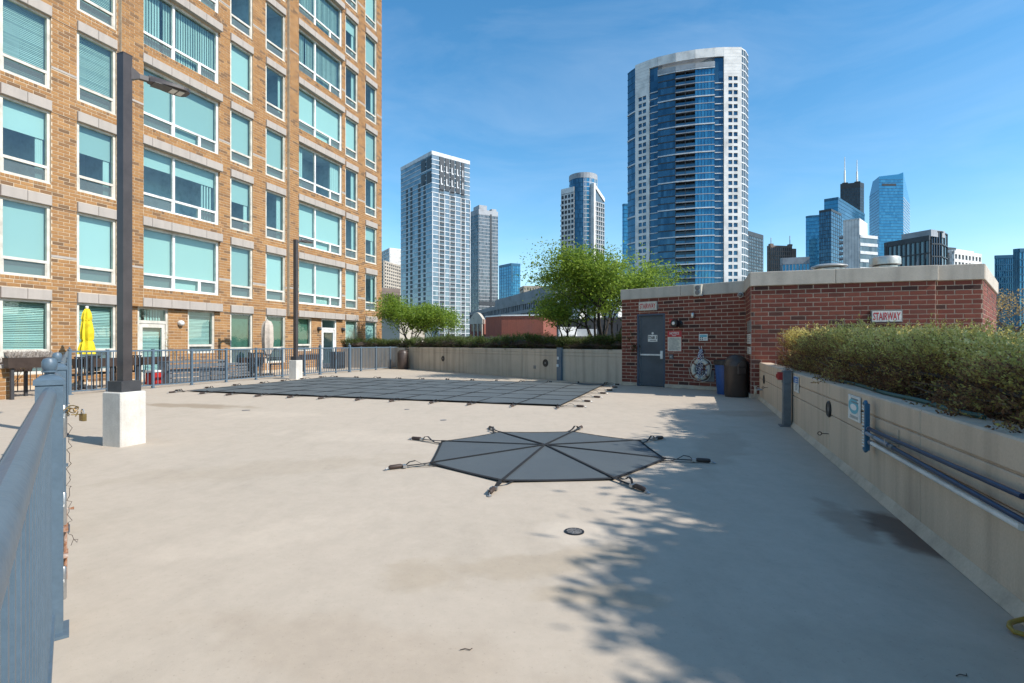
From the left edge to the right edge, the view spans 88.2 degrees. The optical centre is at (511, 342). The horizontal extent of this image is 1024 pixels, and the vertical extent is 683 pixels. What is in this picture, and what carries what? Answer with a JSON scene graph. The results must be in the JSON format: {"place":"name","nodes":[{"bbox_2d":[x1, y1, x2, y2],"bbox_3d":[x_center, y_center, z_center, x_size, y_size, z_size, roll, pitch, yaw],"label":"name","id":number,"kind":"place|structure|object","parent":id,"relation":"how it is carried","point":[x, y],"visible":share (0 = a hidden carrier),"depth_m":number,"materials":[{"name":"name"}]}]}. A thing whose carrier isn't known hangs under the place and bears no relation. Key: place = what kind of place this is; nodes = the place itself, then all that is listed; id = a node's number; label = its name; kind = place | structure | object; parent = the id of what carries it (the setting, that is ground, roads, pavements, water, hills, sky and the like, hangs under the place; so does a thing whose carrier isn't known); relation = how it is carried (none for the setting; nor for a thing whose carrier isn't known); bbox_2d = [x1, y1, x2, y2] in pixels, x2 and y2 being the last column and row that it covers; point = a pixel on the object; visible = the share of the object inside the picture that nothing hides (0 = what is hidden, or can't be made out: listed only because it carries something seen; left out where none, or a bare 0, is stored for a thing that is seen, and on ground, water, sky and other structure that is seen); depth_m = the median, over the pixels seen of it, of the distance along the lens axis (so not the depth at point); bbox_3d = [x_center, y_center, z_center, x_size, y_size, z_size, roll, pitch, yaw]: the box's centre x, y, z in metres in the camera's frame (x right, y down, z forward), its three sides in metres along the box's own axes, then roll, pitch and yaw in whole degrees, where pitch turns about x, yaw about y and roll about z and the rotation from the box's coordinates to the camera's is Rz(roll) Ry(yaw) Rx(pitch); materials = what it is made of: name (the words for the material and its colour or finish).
{"place":"outdoors","nodes":[
{"label":"outdoors","id":0,"kind":"place"},
{"bbox_2d":[0,0,381,389],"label":"apartment block","id":1,"kind":"structure","parent":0,"point":[256,151],"depth_m":20.04,"materials":[{"name":"orange brick"}]},
{"bbox_2d":[0,298,49,374],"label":"window","id":2,"kind":"structure","parent":1,"relation":"in","point":[24,323],"depth_m":15.02,"materials":[{"name":"teal glass"}]},
{"bbox_2d":[0,196,49,278],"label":"window","id":3,"kind":"structure","parent":1,"relation":"in","point":[24,225],"depth_m":14.85,"materials":[{"name":"teal glass"}]},
{"bbox_2d":[0,94,49,183],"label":"window","id":4,"kind":"structure","parent":1,"relation":"in","point":[24,127],"depth_m":15.21,"materials":[{"name":"teal glass"}]},
{"bbox_2d":[0,0,49,88],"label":"window","id":5,"kind":"structure","parent":1,"relation":"in","point":[24,31],"depth_m":15.16,"materials":[{"name":"teal glass"}]},
{"bbox_2d":[77,303,114,371],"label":"window","id":6,"kind":"structure","parent":1,"relation":"in","point":[103,315],"depth_m":16.90,"materials":[{"name":"teal glass"}]},
{"bbox_2d":[77,212,115,284],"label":"window","id":7,"kind":"structure","parent":1,"relation":"in","point":[95,234],"depth_m":16.64,"materials":[{"name":"teal glass"}]},
{"bbox_2d":[77,122,115,199],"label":"window","id":8,"kind":"structure","parent":1,"relation":"in","point":[95,147],"depth_m":16.95,"materials":[{"name":"teal glass"}]},
{"bbox_2d":[77,31,115,114],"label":"window","id":9,"kind":"structure","parent":1,"relation":"in","point":[95,60],"depth_m":16.91,"materials":[{"name":"teal glass"}]},
{"bbox_2d":[77,0,115,29],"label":"window","id":10,"kind":"structure","parent":1,"relation":"in","point":[103,11],"depth_m":16.95,"materials":[{"name":"teal glass"}]},
{"bbox_2d":[144,226,217,294],"bbox_3d":[-12.122,-2.902,19.297,0.200,2.105,3.104,0,0,19],"label":"window","id":11,"kind":"structure","parent":1,"relation":"in","point":[172,261],"depth_m":19.34,"materials":[{"name":"teal glass"}]},
{"bbox_2d":[144,146,217,224],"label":"window","id":12,"kind":"structure","parent":1,"relation":"in","point":[174,185],"depth_m":20.08,"materials":[{"name":"teal glass"}]},
{"bbox_2d":[144,65,217,153],"bbox_3d":[-12.122,-8.383,19.297,0.200,2.105,3.104,0,0,19],"label":"window","id":13,"kind":"structure","parent":1,"relation":"in","point":[193,118],"depth_m":19.48,"materials":[{"name":"teal glass"}]},
{"bbox_2d":[144,0,217,83],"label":"window","id":14,"kind":"structure","parent":1,"relation":"in","point":[169,29],"depth_m":19.72,"materials":[{"name":"teal glass"}]},
{"bbox_2d":[188,310,213,352],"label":"window","id":15,"kind":"structure","parent":1,"relation":"in","point":[200,323],"depth_m":20.34,"materials":[{"name":"teal glass"}]},
{"bbox_2d":[230,313,251,362],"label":"window","id":16,"kind":"structure","parent":1,"relation":"in","point":[240,323],"depth_m":21.94,"materials":[{"name":"teal glass"}]},
{"bbox_2d":[230,245,251,298],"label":"window","id":17,"kind":"structure","parent":1,"relation":"in","point":[240,257],"depth_m":21.98,"materials":[{"name":"teal glass"}]},
{"bbox_2d":[230,177,251,233],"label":"window","id":18,"kind":"structure","parent":1,"relation":"in","point":[240,191],"depth_m":22.25,"materials":[{"name":"teal glass"}]},
{"bbox_2d":[230,109,251,168],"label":"window","id":19,"kind":"structure","parent":1,"relation":"in","point":[240,125],"depth_m":21.98,"materials":[{"name":"teal glass"}]},
{"bbox_2d":[230,41,251,103],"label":"window","id":20,"kind":"structure","parent":1,"relation":"in","point":[240,59],"depth_m":21.98,"materials":[{"name":"teal glass"}]},
{"bbox_2d":[230,0,251,38],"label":"window","id":21,"kind":"structure","parent":1,"relation":"in","point":[240,10],"depth_m":22.51,"materials":[{"name":"teal glass"}]},
{"bbox_2d":[266,315,284,362],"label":"window","id":22,"kind":"structure","parent":1,"relation":"in","point":[278,322],"depth_m":23.94,"materials":[{"name":"teal glass"}]},
{"bbox_2d":[266,252,284,301],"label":"window","id":23,"kind":"structure","parent":1,"relation":"in","point":[275,264],"depth_m":23.78,"materials":[{"name":"teal glass"}]},
{"bbox_2d":[266,190,284,241],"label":"window","id":24,"kind":"structure","parent":1,"relation":"in","point":[275,203],"depth_m":24.13,"materials":[{"name":"teal glass"}]},
{"bbox_2d":[266,127,284,181],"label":"window","id":25,"kind":"structure","parent":1,"relation":"in","point":[275,142],"depth_m":23.78,"materials":[{"name":"teal glass"}]},
{"bbox_2d":[266,64,284,121],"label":"window","id":26,"kind":"structure","parent":1,"relation":"in","point":[275,81],"depth_m":24.24,"materials":[{"name":"teal glass"}]},
{"bbox_2d":[266,2,284,61],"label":"window","id":27,"kind":"structure","parent":1,"relation":"in","point":[275,21],"depth_m":24.26,"materials":[{"name":"teal glass"}]},
{"bbox_2d":[298,317,310,350],"bbox_3d":[-10.071,-0.402,25.302,0.208,1.627,1.108,0,0,19],"label":"window","id":28,"kind":"structure","parent":1,"relation":"in","point":[304,324],"depth_m":25.55,"materials":[{"name":"teal glass"}]},
{"bbox_2d":[299,259,340,307],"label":"window","id":29,"kind":"structure","parent":1,"relation":"in","point":[319,284],"depth_m":26.58,"materials":[{"name":"teal glass"}]},
{"bbox_2d":[299,202,340,254],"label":"window","id":30,"kind":"structure","parent":1,"relation":"in","point":[318,226],"depth_m":26.65,"materials":[{"name":"teal glass"}]},
{"bbox_2d":[299,144,340,202],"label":"window","id":31,"kind":"structure","parent":1,"relation":"in","point":[318,174],"depth_m":27.70,"materials":[{"name":"teal glass"}]},
{"bbox_2d":[299,86,340,150],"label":"window","id":32,"kind":"structure","parent":1,"relation":"in","point":[317,118],"depth_m":26.61,"materials":[{"name":"teal glass"}]},
{"bbox_2d":[299,28,340,98],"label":"window","id":33,"kind":"structure","parent":1,"relation":"in","point":[315,61],"depth_m":27.14,"materials":[{"name":"teal glass"}]},
{"bbox_2d":[299,0,340,45],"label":"window","id":34,"kind":"structure","parent":1,"relation":"in","point":[324,14],"depth_m":27.41,"materials":[{"name":"teal glass"}]},
{"bbox_2d":[345,269,356,308],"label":"window","id":35,"kind":"structure","parent":1,"relation":"in","point":[350,276],"depth_m":29.07,"materials":[{"name":"teal glass"}]},
{"bbox_2d":[345,218,356,259],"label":"window","id":36,"kind":"structure","parent":1,"relation":"in","point":[350,226],"depth_m":29.37,"materials":[{"name":"teal glass"}]},
{"bbox_2d":[345,65,356,110],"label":"window","id":37,"kind":"structure","parent":1,"relation":"in","point":[350,76],"depth_m":29.30,"materials":[{"name":"teal glass"}]},
{"bbox_2d":[345,167,357,210],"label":"window","id":38,"kind":"structure","parent":1,"relation":"in","point":[350,176],"depth_m":29.30,"materials":[{"name":"teal glass"}]},
{"bbox_2d":[345,116,357,161],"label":"window","id":39,"kind":"structure","parent":1,"relation":"in","point":[350,126],"depth_m":29.07,"materials":[{"name":"teal glass"}]},
{"bbox_2d":[345,14,357,62],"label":"window","id":40,"kind":"structure","parent":1,"relation":"in","point":[350,27],"depth_m":29.29,"materials":[{"name":"teal glass"}]},
{"bbox_2d":[365,273,375,310],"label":"window","id":41,"kind":"structure","parent":1,"relation":"in","point":[370,280],"depth_m":31.13,"materials":[{"name":"teal glass"}]},
{"bbox_2d":[365,177,375,217],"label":"window","id":42,"kind":"structure","parent":1,"relation":"in","point":[370,186],"depth_m":31.07,"materials":[{"name":"teal glass"}]},
{"bbox_2d":[365,81,375,124],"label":"window","id":43,"kind":"structure","parent":1,"relation":"in","point":[370,92],"depth_m":31.06,"materials":[{"name":"teal glass"}]},
{"bbox_2d":[365,225,376,264],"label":"window","id":44,"kind":"structure","parent":1,"relation":"in","point":[370,233],"depth_m":31.06,"materials":[{"name":"teal glass"}]},
{"bbox_2d":[365,129,376,171],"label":"window","id":45,"kind":"structure","parent":1,"relation":"in","point":[370,139],"depth_m":30.85,"materials":[{"name":"teal glass"}]},
{"bbox_2d":[365,33,376,78],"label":"window","id":46,"kind":"structure","parent":1,"relation":"in","point":[370,46],"depth_m":30.78,"materials":[{"name":"teal glass"}]},
{"bbox_2d":[382,316,424,348],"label":"building","id":47,"kind":"structure","parent":0,"point":[388,333],"depth_m":75.31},
{"bbox_2d":[0,367,1023,682],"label":"deck","id":48,"kind":"structure","parent":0,"point":[240,537],"depth_m":3.20,"materials":[{"name":"beige concrete"}]},
{"bbox_2d":[2,350,57,399],"bbox_3d":[-11.283,0.736,12.382,0.360,1.128,0.995,0,0,18],"label":"planter box","id":49,"kind":"object","parent":48,"relation":"on","point":[19,359],"visible":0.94,"depth_m":12.13,"materials":[{"name":"brown plastic"}]},
{"bbox_2d":[0,358,68,682],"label":"railing","id":50,"kind":"object","parent":48,"relation":"on","point":[34,626],"visible":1,"depth_m":1.20,"materials":[{"name":"grey metal"}]},
{"bbox_2d":[55,372,73,599],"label":"gate","id":51,"kind":"structure","parent":50,"relation":"attached to","point":[65,531],"depth_m":2.42,"materials":[{"name":"grey metal"}]},
{"bbox_2d":[52,351,69,532],"bbox_3d":[-7.061,0.683,8.345,0.134,1.234,12.422,0,0,-40],"label":"railing","id":52,"kind":"object","parent":48,"relation":"on","point":[63,366],"visible":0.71,"depth_m":3.63,"materials":[{"name":"blue paint"}]},
{"bbox_2d":[77,306,95,388],"bbox_3d":[-12.058,0.130,14.976,0.468,2.340,0.440,0,0,0],"label":"parasol","id":53,"kind":"object","parent":48,"relation":"on","point":[86,336],"visible":0.92,"depth_m":14.89,"materials":[{"name":"yellow fabric"}]},
{"bbox_2d":[103,51,189,447],"bbox_3d":[-4.807,-1.194,6.984,0.396,4.988,0.941,0,0,33],"label":"lamp post","id":54,"kind":"object","parent":48,"relation":"on","point":[124,410],"visible":1,"depth_m":6.71,"materials":[{"name":"metal"}]},
{"bbox_2d":[158,359,228,383],"bbox_3d":[-10.502,0.940,17.493,0.512,0.720,2.260,0,0,19],"label":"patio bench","id":55,"kind":"object","parent":48,"relation":"on","point":[178,372],"visible":0.58,"depth_m":17.16,"materials":[{"name":"grey metal"}]},
{"bbox_2d":[67,344,321,394],"bbox_3d":[-9.432,0.665,17.376,0.124,1.271,9.144,0,0,21],"label":"railing","id":56,"kind":"object","parent":48,"relation":"on","point":[282,375],"visible":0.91,"depth_m":16.49,"materials":[{"name":"grey metal"}]},
{"bbox_2d":[261,319,273,375],"bbox_3d":[-9.790,0.180,21.151,0.462,2.240,0.465,0,0,-23],"label":"parasol","id":57,"kind":"object","parent":48,"relation":"on","point":[267,336],"visible":0.87,"depth_m":20.99,"materials":[{"name":"beige fabric"}]},
{"bbox_2d":[289,239,312,379],"bbox_3d":[-7.606,-1.218,19.059,0.377,5.035,0.852,0,0,29],"label":"lamp post","id":58,"kind":"object","parent":48,"relation":"on","point":[295,366],"visible":0.98,"depth_m":18.80,"materials":[{"name":"metal"}]},
{"bbox_2d":[348,343,398,371],"bbox_3d":[-6.489,0.662,25.169,0.130,1.276,4.081,0,0,21],"label":"railing","id":59,"kind":"object","parent":48,"relation":"on","point":[361,358],"visible":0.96,"depth_m":24.62,"materials":[{"name":"grey metal"}]},
{"bbox_2d":[342,348,408,367],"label":"planter wall","id":60,"kind":"structure","parent":48,"relation":"on","point":[386,356],"depth_m":27.24,"materials":[{"name":"concrete"}]},
{"bbox_2d":[339,335,416,347],"bbox_3d":[-7.153,-0.051,27.933,5.339,0.820,1.748,0,0,21],"label":"evergreen hedge","id":61,"kind":"object","parent":60,"relation":"in","point":[373,341],"visible":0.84,"depth_m":27.49,"materials":[{"name":"green plant"}]},
{"bbox_2d":[366,290,462,338],"bbox_3d":[-5.067,-1.265,29.176,5.934,3.188,5.140,0,0,0],"label":"locust tree","id":62,"kind":"object","parent":60,"relation":"in","point":[403,312],"visible":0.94,"depth_m":28.48,"materials":[{"name":"green plant"}]},
{"bbox_2d":[399,309,467,336],"bbox_3d":[-4.558,-0.888,30.337,4.242,2.420,4.544,0,0,0],"label":"locust tree","id":63,"kind":"object","parent":60,"relation":"in","point":[451,325],"visible":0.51,"depth_m":29.85,"materials":[{"name":"green plant"}]},
{"bbox_2d":[168,376,619,408],"bbox_3d":[-2.872,1.260,15.136,11.276,0.073,6.952,0,0,19],"label":"pool cover","id":64,"kind":"object","parent":48,"relation":"on","point":[558,394],"visible":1,"depth_m":14.32,"materials":[{"name":"grey fabric"}]},
{"bbox_2d":[408,347,642,385],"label":"planter wall","id":65,"kind":"structure","parent":48,"relation":"on","point":[594,365],"depth_m":19.66,"materials":[{"name":"concrete"}]},
{"bbox_2d":[405,328,640,351],"bbox_3d":[-0.281,-0.098,21.705,1.810,0.886,14.572,0,0,-40],"label":"evergreen hedge","id":66,"kind":"object","parent":65,"relation":"in","point":[538,341],"visible":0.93,"depth_m":20.25,"materials":[{"name":"green plant"}]},
{"bbox_2d":[522,287,619,336],"bbox_3d":[2.345,-0.932,19.612,3.893,2.503,3.659,0,0,0],"label":"locust tree","id":67,"kind":"object","parent":65,"relation":"on","point":[559,316],"visible":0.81,"depth_m":19.09,"materials":[{"name":"green plant"}]},
{"bbox_2d":[512,235,678,336],"bbox_3d":[2.733,-1.694,19.500,6.597,4.051,6.442,0,0,23],"label":"locust tree","id":68,"kind":"object","parent":65,"relation":"in","point":[582,271],"visible":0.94,"depth_m":18.35,"materials":[{"name":"green plant"}]},
{"bbox_2d":[587,259,696,337],"bbox_3d":[4.769,-1.591,21.517,4.822,3.828,6.661,0,0,0],"label":"locust tree","id":69,"kind":"object","parent":65,"relation":"in","point":[655,270],"visible":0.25,"depth_m":20.21,"materials":[{"name":"green plant"}]},
{"bbox_2d":[384,425,715,496],"bbox_3d":[0.403,1.250,6.255,3.593,0.091,3.627,0,0,0],"label":"spa cover","id":70,"kind":"object","parent":48,"relation":"on","point":[511,457],"visible":1,"depth_m":5.80,"materials":[{"name":"grey fabric"}]},
{"bbox_2d":[724,354,747,397],"bbox_3d":[5.405,0.791,12.736,0.537,1.018,0.566,0,0,0],"label":"dome bin","id":71,"kind":"object","parent":48,"relation":"on","point":[735,375],"visible":1,"depth_m":12.53,"materials":[{"name":"brown plastic"}]},
{"bbox_2d":[776,370,791,426],"bbox_3d":[4.281,0.868,8.336,0.222,0.865,0.391,0,0,19],"label":"service pedestal","id":72,"kind":"object","parent":48,"relation":"on","point":[784,377],"visible":0.97,"depth_m":8.19,"materials":[{"name":"grey metal"}]},
{"bbox_2d":[621,263,997,398],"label":"stair house","id":73,"kind":"structure","parent":48,"relation":"on","point":[770,305],"depth_m":12.21,"materials":[{"name":"red brick"}]},
{"bbox_2d":[640,315,662,386],"bbox_3d":[4.149,0.242,15.689,0.777,2.086,0.100,0,0,42],"label":"door","id":74,"kind":"structure","parent":73,"relation":"in","point":[651,327],"depth_m":15.70,"materials":[{"name":"metal"}]},
{"bbox_2d":[870,310,902,322],"bbox_3d":[8.108,-0.573,11.438,0.584,0.268,0.061,0,0,19],"label":"stairway sign","id":75,"kind":"object","parent":73,"relation":"attached to","point":[880,316],"visible":0.97,"depth_m":11.42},
{"bbox_2d":[757,363,1023,625],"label":"planter wall","id":76,"kind":"structure","parent":48,"relation":"on","point":[981,549],"depth_m":3.43,"materials":[{"name":"concrete"}]},
{"bbox_2d":[884,430,898,446],"bbox_3d":[2.884,0.726,4.016,0.095,0.130,0.024,0,0,19],"label":"pole bracket","id":77,"kind":"object","parent":76,"relation":"attached to","point":[894,442],"visible":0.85,"depth_m":4.01,"materials":[{"name":"metal"}]},
{"bbox_2d":[863,426,1023,499],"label":"brush pole","id":78,"kind":"object","parent":77,"relation":"hanging from","point":[1006,489],"visible":0.86,"depth_m":2.98,"materials":[{"name":"blue metal"}]},
{"bbox_2d":[865,431,1023,524],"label":"telescopic pole","id":79,"kind":"object","parent":77,"relation":"attached to","point":[1001,508],"visible":1,"depth_m":2.96,"materials":[{"name":"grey metal"}]},
{"bbox_2d":[774,313,1023,432],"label":"juniper hedge","id":80,"kind":"object","parent":76,"relation":"on","point":[974,368],"visible":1,"depth_m":4.61,"materials":[{"name":"green plant"}]},
{"bbox_2d":[839,379,986,418],"bbox_3d":[3.318,0.442,4.676,0.072,0.032,3.206,0,0,19],"label":"irrigation hose","id":81,"kind":"object","parent":76,"relation":"on","point":[923,401],"visible":0.75,"depth_m":4.13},
{"bbox_2d":[867,440,1023,530],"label":"white pipe","id":82,"kind":"object","parent":76,"relation":"attached to","point":[986,507],"visible":0.88,"depth_m":3.00,"materials":[{"name":"plastic"}]},
{"bbox_2d":[996,289,1023,337],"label":"blossom tree","id":83,"kind":"object","parent":48,"relation":"on","point":[1004,307],"visible":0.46,"depth_m":16.68,"materials":[{"name":"green plant"}]},
{"bbox_2d":[485,314,556,336],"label":"brick warehouse","id":84,"kind":"structure","parent":0,"point":[496,325],"depth_m":91.61,"materials":[{"name":"red brick"}]},
{"bbox_2d":[382,0,1023,301],"label":"sky","id":85,"kind":"structure","parent":0,"point":[533,94],"materials":[{"name":"blue"}]},
{"label":"ground","id":86,"kind":"structure","parent":0,"visible":0},
{"bbox_2d":[382,261,400,300],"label":"apartment tower","id":87,"kind":"structure","parent":86,"relation":"on","point":[391,275],"depth_m":533.92,"materials":[{"name":"beige concrete"}]},
{"bbox_2d":[400,151,469,337],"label":"glass tower","id":88,"kind":"structure","parent":86,"relation":"on","point":[435,226],"depth_m":340.99,"materials":[{"name":"metal"}]},
{"bbox_2d":[406,156,430,304],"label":"side window","id":89,"kind":"structure","parent":88,"relation":"in","point":[427,176],"depth_m":341.45,"materials":[{"name":"glass"}]},
{"bbox_2d":[470,205,497,311],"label":"glass tower","id":90,"kind":"structure","parent":86,"relation":"on","point":[483,257],"depth_m":434.17,"materials":[{"name":"glass"}]},
{"bbox_2d":[499,263,519,298],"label":"glass tower","id":91,"kind":"structure","parent":86,"relation":"on","point":[509,285],"depth_m":623.89,"materials":[{"name":"blue glass"}]},
{"bbox_2d":[470,281,575,319],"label":"office block","id":92,"kind":"structure","parent":86,"relation":"on","point":[513,305],"depth_m":231.82,"materials":[{"name":"grey glass"}]},
{"bbox_2d":[560,172,604,301],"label":"skyscraper","id":93,"kind":"structure","parent":86,"relation":"on","point":[582,210],"depth_m":349.38,"materials":[{"name":"white glass"}]},
{"bbox_2d":[557,306,621,335],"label":"brick building","id":94,"kind":"structure","parent":86,"relation":"on","point":[617,324],"depth_m":137.00,"materials":[{"name":"red brick"}]},
{"bbox_2d":[627,47,747,287],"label":"curved tower","id":95,"kind":"structure","parent":86,"relation":"on","point":[687,156],"depth_m":232.89,"materials":[{"name":"blue glass"}]},
{"bbox_2d":[748,231,762,273],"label":"glass tower","id":96,"kind":"structure","parent":86,"relation":"on","point":[755,252],"depth_m":387.05,"materials":[{"name":"glass"}]},
{"bbox_2d":[767,236,795,271],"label":"art deco tower","id":97,"kind":"structure","parent":86,"relation":"on","point":[776,254],"depth_m":641.41,"materials":[{"name":"grey concrete"}]},
{"bbox_2d":[780,257,809,270],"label":"office block","id":98,"kind":"structure","parent":86,"relation":"on","point":[794,263],"depth_m":327.60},
{"bbox_2d":[806,215,818,269],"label":"glass tower","id":99,"kind":"structure","parent":86,"relation":"on","point":[812,237],"depth_m":558.82,"materials":[{"name":"blue glass"}]},
{"bbox_2d":[819,209,841,263],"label":"glass tower","id":100,"kind":"structure","parent":86,"relation":"on","point":[829,230],"depth_m":484.35,"materials":[{"name":"glass"}]},
{"bbox_2d":[824,197,864,262],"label":"glass tower","id":101,"kind":"structure","parent":86,"relation":"on","point":[845,209],"depth_m":611.79,"materials":[{"name":"blue glass"}]},
{"bbox_2d":[840,157,863,212],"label":"black tower","id":102,"kind":"structure","parent":86,"relation":"on","point":[852,194],"depth_m":1507.76,"materials":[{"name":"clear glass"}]},
{"bbox_2d":[839,218,877,268],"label":"white tower","id":103,"kind":"structure","parent":86,"relation":"on","point":[859,247],"depth_m":297.67,"materials":[{"name":"grey concrete"}]},
{"bbox_2d":[869,173,909,256],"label":"tapering tower","id":104,"kind":"structure","parent":86,"relation":"on","point":[889,210],"depth_m":700.00,"materials":[{"name":"blue glass"}]},
{"bbox_2d":[884,229,947,265],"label":"framed glass block","id":105,"kind":"structure","parent":86,"relation":"on","point":[925,247],"depth_m":181.72,"materials":[{"name":"glass"}]},
{"bbox_2d":[948,249,981,264],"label":"white flats","id":106,"kind":"structure","parent":86,"relation":"on","point":[958,256],"depth_m":243.62,"materials":[{"name":"grey concrete"}]},
{"bbox_2d":[994,255,1012,333],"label":"glass tower","id":107,"kind":"structure","parent":86,"relation":"on","point":[1004,271],"depth_m":170.52,"materials":[{"name":"blue glass"}]},
{"bbox_2d":[1013,248,1023,331],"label":"glass tower","id":108,"kind":"structure","parent":86,"relation":"on","point":[1018,268],"depth_m":154.96,"materials":[{"name":"blue glass"}]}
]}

